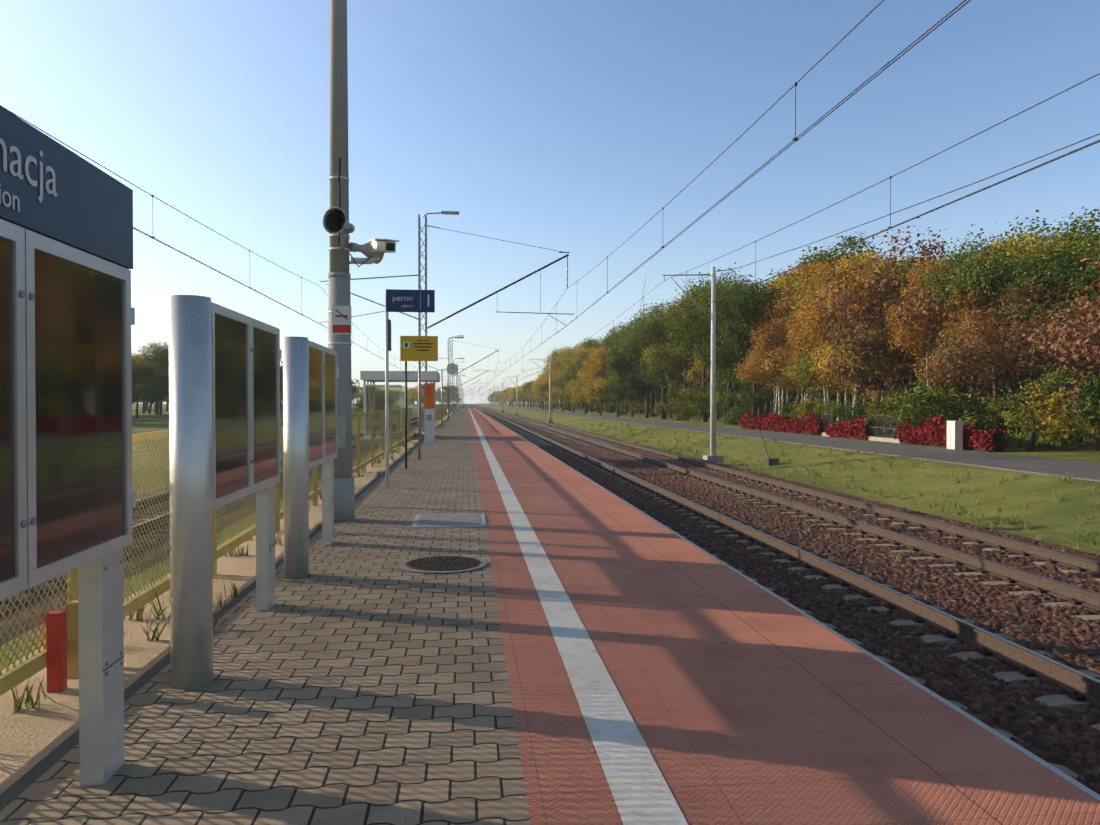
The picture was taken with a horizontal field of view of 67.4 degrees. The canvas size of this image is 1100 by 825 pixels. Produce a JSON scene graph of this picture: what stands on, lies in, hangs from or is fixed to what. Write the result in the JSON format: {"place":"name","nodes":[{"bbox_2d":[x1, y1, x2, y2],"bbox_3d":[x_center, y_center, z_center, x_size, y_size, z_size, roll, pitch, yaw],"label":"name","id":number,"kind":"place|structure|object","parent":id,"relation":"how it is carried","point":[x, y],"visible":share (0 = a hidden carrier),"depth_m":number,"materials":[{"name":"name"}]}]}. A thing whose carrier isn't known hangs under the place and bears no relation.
{"place":"outdoors","nodes":[
{"label":"outdoors","id":0,"kind":"place"},
{"bbox_2d":[0,403,1099,670],"bbox_3d":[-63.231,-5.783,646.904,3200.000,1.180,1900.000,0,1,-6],"label":"ground","id":1,"kind":"structure","parent":0,"point":[1048,517],"depth_m":26.84,"materials":[{"name":"green plant"}]},
{"bbox_2d":[131,359,159,417],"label":"olive tree","id":2,"kind":"object","parent":1,"relation":"on","point":[144,370],"visible":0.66,"depth_m":127.17,"materials":[{"name":"green plant"}]},
{"bbox_2d":[132,339,168,413],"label":"olive tree","id":3,"kind":"object","parent":1,"relation":"on","point":[150,348],"visible":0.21,"depth_m":165.03,"materials":[{"name":"green plant"}]},
{"bbox_2d":[139,347,168,391],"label":"green tree","id":4,"kind":"object","parent":1,"relation":"on","point":[160,361],"visible":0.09,"depth_m":147.18,"materials":[{"name":"green plant"}]},
{"bbox_2d":[144,368,168,403],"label":"olive tree","id":5,"kind":"object","parent":1,"relation":"on","point":[163,393],"visible":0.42,"depth_m":132.09,"materials":[{"name":"green plant"}]},
{"bbox_2d":[0,408,457,793],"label":"sand strip","id":6,"kind":"object","parent":1,"relation":"on","point":[30,737],"visible":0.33,"depth_m":4.60,"materials":[{"name":"beige sand"}]},
{"bbox_2d":[0,408,412,695],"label":"platform fence","id":7,"kind":"object","parent":6,"relation":"on","point":[57,654],"visible":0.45,"depth_m":5.63,"materials":[{"name":"yellow metal"}]},
{"bbox_2d":[0,404,460,645],"bbox_3d":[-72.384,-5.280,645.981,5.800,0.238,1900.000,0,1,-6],"label":"track ballast bed","id":8,"kind":"object","parent":1,"relation":"on","point":[3,621],"visible":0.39,"depth_m":12.63,"materials":[{"name":"brown gravel"}]},
{"bbox_2d":[0,416,423,611],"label":"track sleepers","id":9,"kind":"object","parent":8,"relation":"on","point":[65,576],"visible":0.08,"depth_m":15.74,"materials":[{"name":"concrete"}]},
{"bbox_2d":[132,404,459,536],"bbox_3d":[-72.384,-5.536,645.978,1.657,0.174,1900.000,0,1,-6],"label":"track rails","id":10,"kind":"object","parent":9,"relation":"on","point":[141,525],"visible":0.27,"depth_m":18.76,"materials":[{"name":"metal"}]},
{"bbox_2d":[356,371,439,443],"bbox_3d":[-6.553,-0.241,36.228,3.300,3.020,4.400,0,1,-6],"label":"shelter","id":11,"kind":"object","parent":1,"relation":"on","point":[373,397],"visible":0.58,"depth_m":34.45,"materials":[{"name":"metal"}]},
{"bbox_2d":[0,0,970,435],"bbox_3d":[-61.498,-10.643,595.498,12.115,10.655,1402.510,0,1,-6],"label":"catenary","id":12,"kind":"object","parent":1,"relation":"on","point":[420,278],"visible":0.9,"depth_m":37.22,"materials":[{"name":"metal"}]},
{"bbox_2d":[468,404,574,446],"bbox_3d":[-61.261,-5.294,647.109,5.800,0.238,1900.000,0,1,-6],"label":"railway track","id":13,"kind":"structure","parent":1,"relation":"on","point":[545,435],"depth_m":64.54,"materials":[{"name":"brown metal"}]},
{"bbox_2d":[473,407,1099,779],"bbox_3d":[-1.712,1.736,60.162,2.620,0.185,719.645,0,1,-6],"label":"track sleepers","id":14,"kind":"object","parent":13,"relation":"on","point":[1073,698],"visible":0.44,"depth_m":9.16,"materials":[{"name":"concrete"}]},
{"bbox_2d":[469,404,1099,800],"bbox_3d":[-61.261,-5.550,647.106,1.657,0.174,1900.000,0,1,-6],"label":"track rails","id":15,"kind":"object","parent":14,"relation":"on","point":[1057,674],"visible":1,"depth_m":8.92,"materials":[{"name":"brown metal"}]},
{"bbox_2d":[537,445,1099,794],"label":"track ballast stones","id":16,"kind":"object","parent":13,"relation":"on","point":[1068,737],"visible":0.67,"depth_m":10.68,"materials":[{"name":"gravel"}]},
{"bbox_2d":[11,420,1099,713],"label":"grass tufts","id":17,"kind":"object","parent":1,"relation":"on","point":[139,612],"visible":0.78,"depth_m":20.26,"materials":[{"name":"green plant"}]},
{"bbox_2d":[533,347,577,410],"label":"yellow tree","id":18,"kind":"object","parent":1,"relation":"on","point":[555,370],"visible":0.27,"depth_m":198.86,"materials":[{"name":"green plant"}]},
{"bbox_2d":[471,404,641,446],"bbox_3d":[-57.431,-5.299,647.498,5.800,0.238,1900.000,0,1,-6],"label":"railway track","id":19,"kind":"structure","parent":1,"relation":"on","point":[571,442],"depth_m":69.02,"materials":[{"name":"brown metal"}]},
{"bbox_2d":[473,73,1099,465],"bbox_3d":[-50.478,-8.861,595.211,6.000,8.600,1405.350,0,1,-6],"label":"catenary","id":20,"kind":"object","parent":19,"relation":"on","point":[712,457],"visible":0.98,"depth_m":35.58,"materials":[{"name":"metal"}]},
{"bbox_2d":[480,407,1099,621],"bbox_3d":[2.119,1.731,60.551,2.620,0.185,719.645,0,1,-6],"label":"track sleepers","id":21,"kind":"object","parent":19,"relation":"on","point":[1039,590],"visible":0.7,"depth_m":16.09,"materials":[{"name":"concrete"}]},
{"bbox_2d":[474,404,1099,610],"bbox_3d":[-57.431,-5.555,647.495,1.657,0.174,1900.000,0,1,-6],"label":"track rails","id":22,"kind":"object","parent":21,"relation":"on","point":[1066,591],"visible":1,"depth_m":14.93,"materials":[{"name":"brown"}]},
{"bbox_2d":[545,376,570,411],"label":"tree","id":23,"kind":"object","parent":1,"relation":"on","point":[558,393],"visible":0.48,"depth_m":178.95,"materials":[{"name":"green plant"}]},
{"bbox_2d":[561,344,601,413],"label":"yellow tree","id":24,"kind":"object","parent":1,"relation":"on","point":[573,363],"visible":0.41,"depth_m":147.55,"materials":[{"name":"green plant"}]},
{"bbox_2d":[568,380,613,410],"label":"bush","id":25,"kind":"object","parent":1,"relation":"on","point":[594,399],"visible":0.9,"depth_m":131.42,"materials":[{"name":"yellow plant"}]},
{"bbox_2d":[579,343,613,414],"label":"yellow tree","id":26,"kind":"object","parent":1,"relation":"on","point":[596,365],"visible":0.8,"depth_m":131.41,"materials":[{"name":"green plant"}]},
{"bbox_2d":[598,322,636,414],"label":"green tree","id":27,"kind":"object","parent":1,"relation":"on","point":[607,341],"visible":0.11,"depth_m":133.70,"materials":[{"name":"green plant"}]},
{"bbox_2d":[603,345,636,416],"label":"green tree","id":28,"kind":"object","parent":1,"relation":"on","point":[616,361],"visible":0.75,"depth_m":113.55,"materials":[{"name":"green plant"}]},
{"bbox_2d":[604,335,645,416],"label":"green tree","id":29,"kind":"object","parent":1,"relation":"on","point":[617,378],"visible":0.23,"depth_m":113.10,"materials":[{"name":"green plant"}]},
{"bbox_2d":[620,328,664,417],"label":"green tree","id":30,"kind":"object","parent":1,"relation":"on","point":[637,388],"visible":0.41,"depth_m":107.21,"materials":[{"name":"green plant"}]},
{"bbox_2d":[603,311,682,416],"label":"olive tree","id":31,"kind":"object","parent":1,"relation":"on","point":[652,405],"visible":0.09,"depth_m":114.32,"materials":[{"name":"green plant"}]},
{"bbox_2d":[607,298,695,418],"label":"olive tree","id":32,"kind":"object","parent":1,"relation":"on","point":[636,348],"visible":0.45,"depth_m":98.66,"materials":[{"name":"green plant"}]},
{"bbox_2d":[633,292,698,419],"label":"olive tree","id":33,"kind":"object","parent":1,"relation":"on","point":[670,364],"visible":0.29,"depth_m":93.50,"materials":[{"name":"green plant"}]},
{"bbox_2d":[663,383,709,418],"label":"bush","id":34,"kind":"object","parent":1,"relation":"on","point":[673,397],"visible":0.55,"depth_m":84.31,"materials":[{"name":"green plant"}]},
{"bbox_2d":[681,388,727,417],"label":"bush","id":35,"kind":"object","parent":1,"relation":"on","point":[703,397],"visible":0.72,"depth_m":80.50,"materials":[{"name":"green plant"}]},
{"bbox_2d":[664,280,748,421],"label":"olive tree","id":36,"kind":"object","parent":1,"relation":"on","point":[693,337],"visible":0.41,"depth_m":82.72,"materials":[{"name":"green plant"}]},
{"bbox_2d":[681,326,737,418],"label":"olive tree","id":37,"kind":"object","parent":1,"relation":"on","point":[693,376],"visible":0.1,"depth_m":88.19,"materials":[{"name":"green plant"}]},
{"bbox_2d":[665,262,761,420],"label":"green tree","id":38,"kind":"object","parent":1,"relation":"on","point":[718,284],"visible":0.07,"depth_m":89.81,"materials":[{"name":"green plant"}]},
{"bbox_2d":[683,277,761,421],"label":"olive tree","id":39,"kind":"object","parent":1,"relation":"on","point":[707,309],"visible":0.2,"depth_m":79.65,"materials":[{"name":"green plant"}]},
{"bbox_2d":[703,327,747,421],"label":"green tree","id":40,"kind":"object","parent":1,"relation":"on","point":[721,386],"visible":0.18,"depth_m":82.79,"materials":[{"name":"green plant"}]},
{"bbox_2d":[708,384,747,424],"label":"bush","id":41,"kind":"object","parent":1,"relation":"on","point":[721,402],"visible":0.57,"depth_m":73.58,"materials":[{"name":"green plant"}]},
{"bbox_2d":[692,273,790,416],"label":"green tree","id":42,"kind":"object","parent":1,"relation":"on","point":[746,306],"visible":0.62,"depth_m":70.14,"materials":[{"name":"green plant"}]},
{"bbox_2d":[719,385,770,424],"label":"bush","id":43,"kind":"object","parent":1,"relation":"on","point":[762,398],"visible":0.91,"depth_m":70.67,"materials":[{"name":"green plant"}]},
{"bbox_2d":[716,313,791,418],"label":"green tree","id":44,"kind":"object","parent":1,"relation":"on","point":[747,343],"visible":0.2,"depth_m":75.72,"materials":[{"name":"green plant"}]},
{"bbox_2d":[731,308,791,413],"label":"birch tree","id":45,"kind":"object","parent":1,"relation":"on","point":[753,374],"visible":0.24,"depth_m":67.17,"materials":[{"name":"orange plant"}]},
{"bbox_2d":[744,298,797,415],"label":"birch tree","id":46,"kind":"object","parent":1,"relation":"on","point":[765,340],"visible":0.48,"depth_m":66.07,"materials":[{"name":"orange plant"}]},
{"bbox_2d":[741,273,804,415],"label":"birch tree","id":47,"kind":"object","parent":1,"relation":"on","point":[784,280],"visible":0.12,"depth_m":68.51,"materials":[{"name":"orange plant"}]},
{"bbox_2d":[752,287,810,418],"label":"birch tree","id":48,"kind":"object","parent":1,"relation":"on","point":[775,371],"visible":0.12,"depth_m":65.06,"materials":[{"name":"orange plant"}]},
{"bbox_2d":[758,274,821,418],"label":"birch tree","id":49,"kind":"object","parent":1,"relation":"on","point":[794,306],"visible":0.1,"depth_m":66.56,"materials":[{"name":"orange plant"}]},
{"bbox_2d":[753,253,831,399],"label":"birch tree","id":50,"kind":"object","parent":1,"relation":"on","point":[783,304],"visible":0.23,"depth_m":64.51,"materials":[{"name":"orange plant"}]},
{"bbox_2d":[776,281,833,428],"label":"birch tree","id":51,"kind":"object","parent":1,"relation":"on","point":[802,340],"visible":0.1,"depth_m":59.32,"materials":[{"name":"orange plant"}]},
{"bbox_2d":[788,394,844,421],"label":"bush","id":52,"kind":"object","parent":1,"relation":"on","point":[808,405],"visible":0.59,"depth_m":60.32,"materials":[{"name":"green plant"}]},
{"bbox_2d":[761,232,889,417],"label":"green tree","id":53,"kind":"object","parent":1,"relation":"on","point":[849,240],"visible":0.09,"depth_m":68.30,"materials":[{"name":"green plant"}]},
{"bbox_2d":[781,257,870,421],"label":"birch tree","id":54,"kind":"object","parent":1,"relation":"on","point":[818,320],"visible":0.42,"depth_m":55.97,"materials":[{"name":"orange plant"}]},
{"bbox_2d":[783,261,869,419],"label":"birch tree","id":55,"kind":"object","parent":1,"relation":"on","point":[806,379],"visible":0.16,"depth_m":57.34,"materials":[{"name":"orange plant"}]},
{"bbox_2d":[813,398,859,422],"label":"bush","id":56,"kind":"object","parent":1,"relation":"on","point":[828,406],"visible":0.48,"depth_m":55.07,"materials":[{"name":"green plant"}]},
{"bbox_2d":[799,263,875,415],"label":"birch tree","id":57,"kind":"object","parent":1,"relation":"on","point":[829,384],"visible":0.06,"depth_m":56.42,"materials":[{"name":"orange plant"}]},
{"bbox_2d":[825,398,878,433],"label":"bush","id":58,"kind":"object","parent":1,"relation":"on","point":[858,411],"visible":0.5,"depth_m":52.06,"materials":[{"name":"green plant"}]},
{"bbox_2d":[803,243,921,419],"bbox_3d":[20.655,-4.696,53.995,7.575,12.372,8.314,0,1,22],"label":"birch tree","id":59,"kind":"object","parent":1,"relation":"on","point":[862,258],"visible":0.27,"depth_m":53.47,"materials":[{"name":"orange plant"}]},
{"bbox_2d":[815,268,925,416],"bbox_3d":[21.204,-3.936,53.759,7.454,10.855,5.938,0,1,32],"label":"birch tree","id":60,"kind":"object","parent":1,"relation":"on","point":[850,380],"visible":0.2,"depth_m":53.30,"materials":[{"name":"orange plant"}]},
{"bbox_2d":[813,282,930,433],"bbox_3d":[20.418,-3.363,52.063,5.549,9.743,7.363,-1,1,-51],"label":"birch tree","id":61,"kind":"object","parent":1,"relation":"on","point":[852,375],"visible":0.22,"depth_m":51.38,"materials":[{"name":"orange plant"}]},
{"bbox_2d":[739,411,1008,451],"bbox_3d":[17.212,0.773,50.268,1.309,1.544,31.834,0,1,-6],"label":"red hedge","id":62,"kind":"object","parent":1,"relation":"on","point":[933,435],"visible":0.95,"depth_m":45.59,"materials":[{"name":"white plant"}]},
{"bbox_2d":[829,253,940,434],"bbox_3d":[20.792,-4.197,51.370,5.592,11.429,7.424,-6,6,-83],"label":"birch tree","id":63,"kind":"object","parent":1,"relation":"on","point":[856,358],"visible":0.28,"depth_m":50.45,"materials":[{"name":"orange plant"}]},
{"bbox_2d":[863,390,919,429],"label":"bush","id":64,"kind":"object","parent":1,"relation":"on","point":[875,406],"visible":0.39,"depth_m":44.71,"materials":[{"name":"green plant"}]},
{"bbox_2d":[806,217,993,407],"bbox_3d":[21.897,-5.272,51.626,11.263,13.624,16.696,0,1,17],"label":"tree","id":65,"kind":"object","parent":1,"relation":"on","point":[924,252],"visible":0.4,"depth_m":50.06,"materials":[{"name":"orange plant"}]},
{"bbox_2d":[815,265,990,409],"bbox_3d":[22.392,-4.047,51.806,13.159,11.159,8.698,0,1,0],"label":"tree","id":66,"kind":"object","parent":1,"relation":"on","point":[867,345],"visible":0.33,"depth_m":49.91,"materials":[{"name":"brown plant"}]},
{"bbox_2d":[821,412,999,451],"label":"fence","id":67,"kind":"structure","parent":1,"relation":"on","point":[882,428],"depth_m":44.31,"materials":[{"name":"concrete"}]},
{"bbox_2d":[885,380,944,426],"bbox_3d":[19.345,-0.116,43.679,3.252,3.191,4.371,1,1,41],"label":"bush","id":68,"kind":"object","parent":1,"relation":"on","point":[900,400],"visible":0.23,"depth_m":43.54,"materials":[{"name":"green plant"}]},
{"bbox_2d":[874,255,974,387],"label":"birch tree","id":69,"kind":"object","parent":1,"relation":"on","point":[909,332],"visible":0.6,"depth_m":46.77,"materials":[{"name":"orange plant"}]},
{"bbox_2d":[884,378,1000,427],"bbox_3d":[19.840,-0.250,41.612,6.014,3.046,4.896,0,1,-2],"label":"bush","id":70,"kind":"object","parent":1,"relation":"on","point":[932,401],"visible":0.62,"depth_m":40.53,"materials":[{"name":"green plant"}]},
{"bbox_2d":[946,421,962,449],"bbox_3d":[17.855,1.006,36.407,0.400,1.280,0.660,0,1,-6],"label":"service cabinet","id":71,"kind":"object","parent":1,"relation":"on","point":[954,435],"visible":0.93,"depth_m":36.11,"materials":[{"name":"white paint"}]},
{"bbox_2d":[905,281,1018,396],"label":"birch tree","id":72,"kind":"object","parent":1,"relation":"on","point":[974,319],"visible":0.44,"depth_m":41.52,"materials":[{"name":"orange plant"}]},
{"bbox_2d":[920,249,1008,405],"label":"green tree","id":73,"kind":"object","parent":1,"relation":"on","point":[964,389],"visible":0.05,"depth_m":48.76,"materials":[{"name":"green plant"}]},
{"bbox_2d":[936,390,1007,430],"bbox_3d":[20.911,0.115,39.987,3.957,2.488,4.297,0,1,15],"label":"bush","id":74,"kind":"object","parent":1,"relation":"on","point":[957,405],"visible":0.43,"depth_m":39.83,"materials":[{"name":"green plant"}]},
{"bbox_2d":[916,224,1036,286],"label":"green tree","id":75,"kind":"object","parent":1,"relation":"on","point":[968,245],"visible":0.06,"depth_m":62.99,"materials":[{"name":"green plant"}]},
{"bbox_2d":[949,394,1025,433],"bbox_3d":[20.985,0.204,38.928,3.733,2.364,4.043,0,1,-10],"label":"bush","id":76,"kind":"object","parent":1,"relation":"on","point":[1004,404],"visible":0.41,"depth_m":38.80,"materials":[{"name":"green plant"}]},
{"bbox_2d":[914,237,1075,401],"bbox_3d":[23.031,-3.752,43.045,6.944,10.754,8.269,-1,1,-38],"label":"green tree","id":77,"kind":"object","parent":1,"relation":"on","point":[982,275],"visible":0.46,"depth_m":41.83,"materials":[{"name":"green plant"}]},
{"bbox_2d":[915,227,1081,437],"bbox_3d":[25.260,-4.374,46.980,9.171,11.904,8.575,0,1,-23],"label":"olive tree","id":78,"kind":"object","parent":1,"relation":"on","point":[1033,251],"visible":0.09,"depth_m":45.47,"materials":[{"name":"green plant"}]},
{"bbox_2d":[961,396,1044,434],"bbox_3d":[21.271,0.331,38.420,4.398,2.169,3.573,0,1,6],"label":"bush","id":79,"kind":"object","parent":1,"relation":"on","point":[995,425],"visible":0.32,"depth_m":38.38,"materials":[{"name":"green plant"}]},
{"bbox_2d":[913,259,1099,451],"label":"tree","id":80,"kind":"object","parent":1,"relation":"on","point":[1031,360],"visible":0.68,"depth_m":33.72,"materials":[{"name":"brown plant"}]},
{"bbox_2d":[999,383,1044,446],"bbox_3d":[22.079,0.103,37.678,2.904,2.921,4.381,0,1,18],"label":"bush","id":81,"kind":"object","parent":1,"relation":"on","point":[1018,441],"visible":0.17,"depth_m":37.00,"materials":[{"name":"green plant"}]},
{"bbox_2d":[979,206,1099,430],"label":"green tree","id":82,"kind":"object","parent":1,"relation":"on","point":[1089,228],"visible":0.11,"depth_m":53.69,"materials":[{"name":"green plant"}]},
{"bbox_2d":[989,260,1099,433],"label":"green tree","id":83,"kind":"object","parent":1,"relation":"on","point":[1053,377],"visible":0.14,"depth_m":38.50,"materials":[{"name":"green plant"}]},
{"bbox_2d":[1016,406,1081,449],"bbox_3d":[22.307,0.338,35.938,3.744,2.526,4.443,0,1,20],"label":"bush","id":84,"kind":"object","parent":1,"relation":"on","point":[1047,443],"visible":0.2,"depth_m":34.88,"materials":[{"name":"green plant"}]},
{"bbox_2d":[1000,237,1099,450],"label":"green tree","id":85,"kind":"object","parent":1,"relation":"on","point":[1072,273],"visible":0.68,"depth_m":34.64,"materials":[{"name":"green plant"}]},
{"bbox_2d":[1004,377,1099,435],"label":"bush","id":86,"kind":"object","parent":1,"relation":"on","point":[1023,401],"visible":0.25,"depth_m":33.29,"materials":[{"name":"green plant"}]},
{"bbox_2d":[1007,247,1099,429],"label":"tree","id":87,"kind":"object","parent":1,"relation":"on","point":[1088,340],"visible":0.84,"depth_m":29.60,"materials":[{"name":"brown plant"}]},
{"bbox_2d":[1008,233,1099,442],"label":"olive tree","id":88,"kind":"object","parent":1,"relation":"on","point":[1020,321],"visible":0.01,"depth_m":41.05,"materials":[{"name":"green plant"}]},
{"bbox_2d":[1014,381,1099,440],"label":"bush","id":89,"kind":"object","parent":1,"relation":"on","point":[1044,406],"visible":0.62,"depth_m":31.67,"materials":[{"name":"green plant"}]},
{"bbox_2d":[1061,393,1099,439],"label":"bush","id":90,"kind":"object","parent":1,"relation":"on","point":[1088,421],"visible":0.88,"depth_m":29.87,"materials":[{"name":"green plant"}]},
{"bbox_2d":[1065,368,1099,420],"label":"bush","id":91,"kind":"object","parent":1,"relation":"on","point":[1092,390],"visible":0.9,"depth_m":29.53,"materials":[{"name":"green plant"}]},
{"bbox_2d":[0,0,1099,403],"label":"sky","id":92,"kind":"structure","parent":0,"point":[558,125],"materials":[{"name":"blue"}]},
{"bbox_2d":[483,404,1099,481],"bbox_3d":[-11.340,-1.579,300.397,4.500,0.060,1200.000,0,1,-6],"label":"road","id":93,"kind":"structure","parent":0,"point":[1044,466],"depth_m":34.66,"materials":[{"name":"grey asphalt"}]},
{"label":"platform body","id":94,"kind":"structure","parent":0,"visible":0},
{"bbox_2d":[0,408,1099,824],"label":"platform paving","id":95,"kind":"structure","parent":94,"relation":"on","point":[578,650],"depth_m":4.14,"materials":[{"name":"red tile"}]},
{"bbox_2d":[0,106,135,785],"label":"info board","id":96,"kind":"object","parent":95,"relation":"on","point":[67,492],"visible":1,"depth_m":2.93,"materials":[{"name":"metal"}]},
{"bbox_2d":[168,295,281,688],"bbox_3d":[-2.014,0.409,5.258,0.210,2.075,1.860,0,1,-6],"label":"info board","id":97,"kind":"object","parent":95,"relation":"on","point":[224,405],"visible":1,"depth_m":4.43,"materials":[{"name":"metal"}]},
{"bbox_2d":[283,337,337,577],"bbox_3d":[-2.291,0.376,7.994,0.210,2.075,1.860,0,1,-6],"label":"info board","id":98,"kind":"object","parent":95,"relation":"on","point":[310,436],"visible":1,"depth_m":7.13,"materials":[{"name":"metal"}]},
{"bbox_2d":[322,0,398,521],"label":"concrete pole","id":99,"kind":"object","parent":95,"relation":"on","point":[338,226],"visible":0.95,"depth_m":10.45,"materials":[{"name":"grey concrete"}]},
{"bbox_2d":[385,289,434,486],"bbox_3d":[-2.525,-0.436,14.939,0.880,3.530,0.306,0,1,-6],"label":"platform number sign","id":100,"kind":"object","parent":95,"relation":"on","point":[397,300],"visible":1,"depth_m":14.77,"materials":[{"name":"blue metal"}]},
{"bbox_2d":[400,336,437,459],"bbox_3d":[-3.447,-0.385,21.752,0.980,3.260,0.086,0,1,-6],"label":"yellow warning sign","id":101,"kind":"object","parent":95,"relation":"on","point":[418,348],"visible":1,"depth_m":21.71,"materials":[{"name":"yellow painted metal"},{"name":"dark metal"},{"name":"black paint"}]},
{"bbox_2d":[424,383,434,442],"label":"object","id":102,"kind":"object","parent":95,"relation":"on","point":[429,421],"visible":1,"depth_m":30.58,"materials":[{"name":"white paint"}]},
{"bbox_2d":[400,555,486,573],"bbox_3d":[-0.990,1.402,7.661,0.800,0.023,0.800,0,1,-6],"label":"manhole cover","id":103,"kind":"object","parent":95,"relation":"on","point":[444,564],"visible":1,"depth_m":7.57,"materials":[{"name":"metal"}]},
{"bbox_2d":[411,514,485,527],"bbox_3d":[-1.278,1.372,10.496,0.900,0.022,1.100,0,1,-6],"label":"chamber cover","id":104,"kind":"object","parent":95,"relation":"on","point":[446,520],"visible":1,"depth_m":10.36,"materials":[{"name":"concrete"}]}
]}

